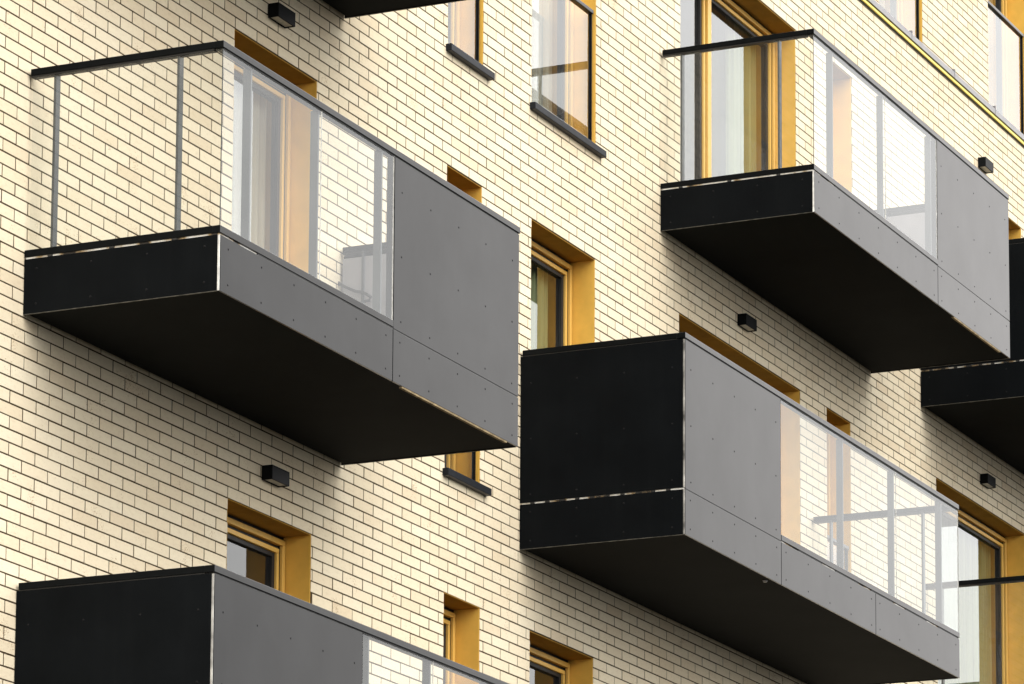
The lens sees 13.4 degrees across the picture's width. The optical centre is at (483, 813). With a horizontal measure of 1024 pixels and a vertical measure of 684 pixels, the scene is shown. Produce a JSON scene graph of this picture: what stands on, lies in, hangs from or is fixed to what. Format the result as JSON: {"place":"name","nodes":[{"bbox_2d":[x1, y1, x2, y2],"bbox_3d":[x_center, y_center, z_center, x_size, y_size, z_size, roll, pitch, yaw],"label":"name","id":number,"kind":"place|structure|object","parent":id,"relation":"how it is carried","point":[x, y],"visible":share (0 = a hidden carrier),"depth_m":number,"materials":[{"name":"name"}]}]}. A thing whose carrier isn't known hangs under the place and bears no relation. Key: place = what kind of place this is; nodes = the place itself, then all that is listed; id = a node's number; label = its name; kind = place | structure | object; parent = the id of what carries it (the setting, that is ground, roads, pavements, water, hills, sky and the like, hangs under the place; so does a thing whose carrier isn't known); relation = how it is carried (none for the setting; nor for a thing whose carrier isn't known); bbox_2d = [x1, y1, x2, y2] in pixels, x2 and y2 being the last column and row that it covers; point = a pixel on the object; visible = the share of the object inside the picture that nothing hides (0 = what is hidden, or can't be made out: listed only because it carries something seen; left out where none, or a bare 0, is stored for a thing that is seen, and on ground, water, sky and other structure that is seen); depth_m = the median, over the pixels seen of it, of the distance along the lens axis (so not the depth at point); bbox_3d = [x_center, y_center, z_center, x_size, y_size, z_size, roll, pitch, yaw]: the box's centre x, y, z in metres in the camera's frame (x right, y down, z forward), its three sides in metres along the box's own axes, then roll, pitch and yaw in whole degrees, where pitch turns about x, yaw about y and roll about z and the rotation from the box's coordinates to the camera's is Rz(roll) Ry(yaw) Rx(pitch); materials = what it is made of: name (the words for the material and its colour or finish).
{"place":"outdoors","nodes":[
{"label":"outdoors","id":0,"kind":"place"},
{"label":"ground","id":1,"kind":"structure","parent":0,"visible":0},
{"bbox_2d":[0,0,1023,683],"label":"brick wall","id":2,"kind":"structure","parent":1,"relation":"on","point":[110,464],"depth_m":29.31,"materials":[{"name":"beige brick"}]},
{"bbox_2d":[14,565,507,683],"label":"balcony","id":3,"kind":"structure","parent":2,"relation":"attached to","point":[210,624],"depth_m":24.09,"materials":[{"name":"metal"}]},
{"bbox_2d":[226,498,310,602],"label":"balcony door","id":4,"kind":"structure","parent":2,"relation":"attached to","point":[266,550],"depth_m":27.64,"materials":[{"name":"yellow glass"}]},
{"bbox_2d":[23,40,519,464],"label":"balcony","id":5,"kind":"structure","parent":2,"relation":"attached to","point":[416,356],"depth_m":25.92,"materials":[{"name":"metal"}]},
{"bbox_2d":[231,29,316,272],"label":"balcony door","id":6,"kind":"structure","parent":2,"relation":"attached to","point":[280,179],"depth_m":28.02,"materials":[{"name":"clear glass"}]},
{"bbox_2d":[262,464,289,486],"bbox_3d":[-1.301,-2.111,27.175,0.076,0.092,0.230,-4,-10,25],"label":"wall lamp","id":7,"kind":"object","parent":2,"relation":"attached to","point":[274,475],"visible":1,"depth_m":27.12,"materials":[{"name":"black metal"}]},
{"bbox_2d":[268,2,294,27],"bbox_3d":[-1.284,-5.074,27.629,0.076,0.092,0.230,-4,-10,25],"label":"wall lamp","id":8,"kind":"object","parent":2,"relation":"attached to","point":[280,14],"visible":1,"depth_m":27.58,"materials":[{"name":"black metal"}]},
{"bbox_2d":[338,282,371,302],"bbox_3d":[-0.839,-3.381,28.152,0.261,0.170,0.033,-5,-10,29],"label":"cable","id":9,"kind":"object","parent":2,"relation":"attached to","point":[356,291],"visible":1,"depth_m":28.13,"materials":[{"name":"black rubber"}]},
{"bbox_2d":[323,0,464,18],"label":"balcony","id":10,"kind":"structure","parent":2,"relation":"attached to","point":[352,8],"depth_m":28.30,"materials":[{"name":"metal"}]},
{"bbox_2d":[310,580,479,683],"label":"window","id":11,"kind":"structure","parent":2,"relation":"attached to","point":[460,631],"depth_m":29.91,"materials":[{"name":"yellow glass"}]},
{"bbox_2d":[442,165,491,495],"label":"window","id":12,"kind":"structure","parent":2,"relation":"attached to","point":[463,469],"depth_m":30.09,"materials":[{"name":"yellow glass"}]},
{"bbox_2d":[445,0,494,80],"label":"window","id":13,"kind":"structure","parent":2,"relation":"attached to","point":[464,45],"depth_m":30.56,"materials":[{"name":"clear glass"}]},
{"bbox_2d":[479,613,592,683],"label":"window","id":14,"kind":"structure","parent":2,"relation":"attached to","point":[552,662],"depth_m":31.58,"materials":[{"name":"yellow glass"}]},
{"bbox_2d":[483,0,606,157],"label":"window","id":15,"kind":"structure","parent":2,"relation":"attached to","point":[563,76],"depth_m":32.36,"materials":[{"name":"clear glass"}]},
{"bbox_2d":[530,219,594,498],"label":"window","id":16,"kind":"structure","parent":2,"relation":"attached to","point":[562,292],"depth_m":32.07,"materials":[{"name":"yellow glass"}]},
{"bbox_2d":[479,314,799,607],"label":"balcony door","id":17,"kind":"structure","parent":2,"relation":"attached to","point":[790,474],"depth_m":35.78,"materials":[{"name":"yellow glass"}]},
{"bbox_2d":[595,0,795,179],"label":"balcony door","id":18,"kind":"structure","parent":2,"relation":"attached to","point":[731,111],"depth_m":36.19,"materials":[{"name":"clear glass"}]},
{"bbox_2d":[520,332,959,683],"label":"balcony","id":19,"kind":"structure","parent":2,"relation":"attached to","point":[704,546],"depth_m":30.93,"materials":[{"name":"metal"}]},
{"bbox_2d":[737,313,756,331],"bbox_3d":[2.107,-3.929,34.779,0.076,0.092,0.230,-4,-10,25],"label":"wall lamp","id":20,"kind":"object","parent":2,"relation":"attached to","point":[746,322],"visible":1,"depth_m":34.72,"materials":[{"name":"black metal"}]},
{"bbox_2d":[795,63,851,192],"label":"window","id":21,"kind":"structure","parent":2,"relation":"attached to","point":[842,163],"depth_m":37.46,"materials":[{"name":"yellow glass"}]},
{"bbox_2d":[661,28,1009,373],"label":"balcony","id":22,"kind":"structure","parent":2,"relation":"attached to","point":[818,251],"depth_m":34.85,"materials":[{"name":"metal"}]},
{"bbox_2d":[826,408,850,572],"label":"window","id":23,"kind":"structure","parent":2,"relation":"attached to","point":[838,422],"depth_m":36.90,"materials":[{"name":"yellow glass"}]},
{"bbox_2d":[879,0,921,41],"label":"window","id":24,"kind":"structure","parent":2,"relation":"attached to","point":[907,14],"depth_m":39.38,"materials":[{"name":"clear glass"}]},
{"bbox_2d":[850,466,1023,683],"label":"balcony door","id":25,"kind":"structure","parent":2,"relation":"attached to","point":[991,628],"depth_m":40.88,"materials":[{"name":"clear glass"}]},
{"bbox_2d":[851,0,1023,135],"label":"window","id":26,"kind":"structure","parent":2,"relation":"attached to","point":[1006,55],"depth_m":42.16,"materials":[{"name":"clear glass"}]},
{"bbox_2d":[859,0,1023,146],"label":"ledge","id":27,"kind":"object","parent":2,"relation":"attached to","point":[879,11],"visible":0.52,"depth_m":39.74,"materials":[{"name":"yellow metal"}]},
{"bbox_2d":[921,238,1023,473],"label":"balcony","id":28,"kind":"structure","parent":2,"relation":"attached to","point":[981,404],"depth_m":38.56,"materials":[{"name":"metal"}]},
{"bbox_2d":[926,575,1023,683],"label":"railing","id":29,"kind":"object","parent":2,"relation":"attached to","point":[982,582],"depth_m":38.23,"materials":[{"name":"metal"}]},
{"bbox_2d":[978,157,993,173],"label":"wall lamp","id":30,"kind":"object","parent":2,"relation":"attached to","point":[986,165],"visible":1,"depth_m":40.60,"materials":[{"name":"black metal"}]},
{"bbox_2d":[980,473,995,488],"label":"wall lamp","id":31,"kind":"object","parent":2,"relation":"attached to","point":[987,480],"visible":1,"depth_m":40.08,"materials":[{"name":"black metal"}]}
]}

